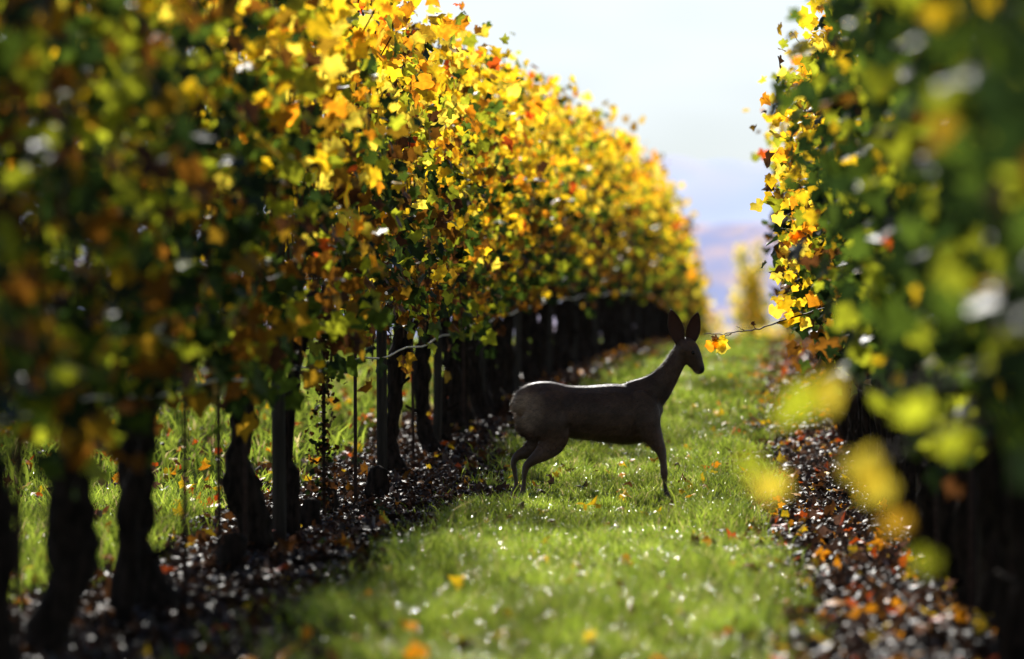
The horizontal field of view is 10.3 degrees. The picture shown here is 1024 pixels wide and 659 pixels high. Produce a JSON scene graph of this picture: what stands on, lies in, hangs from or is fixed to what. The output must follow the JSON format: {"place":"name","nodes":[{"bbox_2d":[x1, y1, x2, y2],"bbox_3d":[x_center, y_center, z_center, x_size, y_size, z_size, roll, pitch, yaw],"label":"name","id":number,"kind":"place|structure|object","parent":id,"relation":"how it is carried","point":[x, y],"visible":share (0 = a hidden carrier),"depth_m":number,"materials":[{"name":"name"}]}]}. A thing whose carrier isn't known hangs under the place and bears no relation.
{"place":"outdoors","nodes":[
{"label":"outdoors","id":0,"kind":"place"},
{"bbox_2d":[23,156,780,257],"bbox_3d":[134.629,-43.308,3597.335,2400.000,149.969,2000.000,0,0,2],"label":"sky","id":1,"kind":"structure","parent":0,"point":[719,192],"depth_m":3185.25,"materials":[{"name":"white"}]},
{"bbox_2d":[0,331,837,658],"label":"grass","id":2,"kind":"structure","parent":0,"point":[400,589],"depth_m":25.11,"materials":[{"name":"green plant"}]},
{"bbox_2d":[54,223,786,338],"bbox_3d":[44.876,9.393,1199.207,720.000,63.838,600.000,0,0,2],"label":"hills","id":3,"kind":"structure","parent":0,"point":[716,245],"depth_m":1110.19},
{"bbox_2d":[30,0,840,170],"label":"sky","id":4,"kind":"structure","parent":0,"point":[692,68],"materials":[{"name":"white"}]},
{"bbox_2d":[3,343,997,658],"bbox_3d":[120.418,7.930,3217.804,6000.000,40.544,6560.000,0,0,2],"label":"ground","id":5,"kind":"structure","parent":0,"point":[227,601],"depth_m":25.82,"materials":[{"name":"soil"}]},
{"bbox_2d":[0,0,716,658],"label":"grapevine row","id":6,"kind":"object","parent":5,"relation":"on","point":[342,156],"visible":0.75,"depth_m":23.44,"materials":[{"name":"yellow plant"}]},
{"bbox_2d":[8,341,817,658],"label":"dew drops","id":7,"kind":"object","parent":5,"relation":"on","point":[574,553],"visible":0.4,"depth_m":22.39,"materials":[{"name":"white"}]},
{"bbox_2d":[3,335,1000,658],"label":"fallen leaves","id":8,"kind":"object","parent":5,"relation":"on","point":[885,607],"visible":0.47,"depth_m":25.18,"materials":[{"name":"brown plant"}]},
{"bbox_2d":[509,309,703,497],"bbox_3d":[0.549,0.444,33.012,1.155,1.124,0.330,0,0,-5],"label":"roe deer","id":9,"kind":"object","parent":5,"relation":"on","point":[551,418],"visible":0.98,"depth_m":32.92},
{"bbox_2d":[707,310,743,337],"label":"bush","id":10,"kind":"object","parent":5,"relation":"on","point":[714,328],"visible":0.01,"depth_m":184.61,"materials":[{"name":"yellow plant"}]},
{"bbox_2d":[728,227,775,337],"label":"young tree","id":11,"kind":"object","parent":5,"relation":"on","point":[752,306],"visible":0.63,"depth_m":199.66,"materials":[{"name":"yellow plant"}]},
{"bbox_2d":[755,319,790,338],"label":"bush","id":12,"kind":"object","parent":5,"relation":"on","point":[782,332],"visible":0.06,"depth_m":191.27,"materials":[{"name":"yellow plant"}]},
{"bbox_2d":[704,0,1023,658],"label":"grapevine row","id":13,"kind":"object","parent":5,"relation":"on","point":[895,201],"visible":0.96,"depth_m":16.87,"materials":[{"name":"green plant"}]}
]}

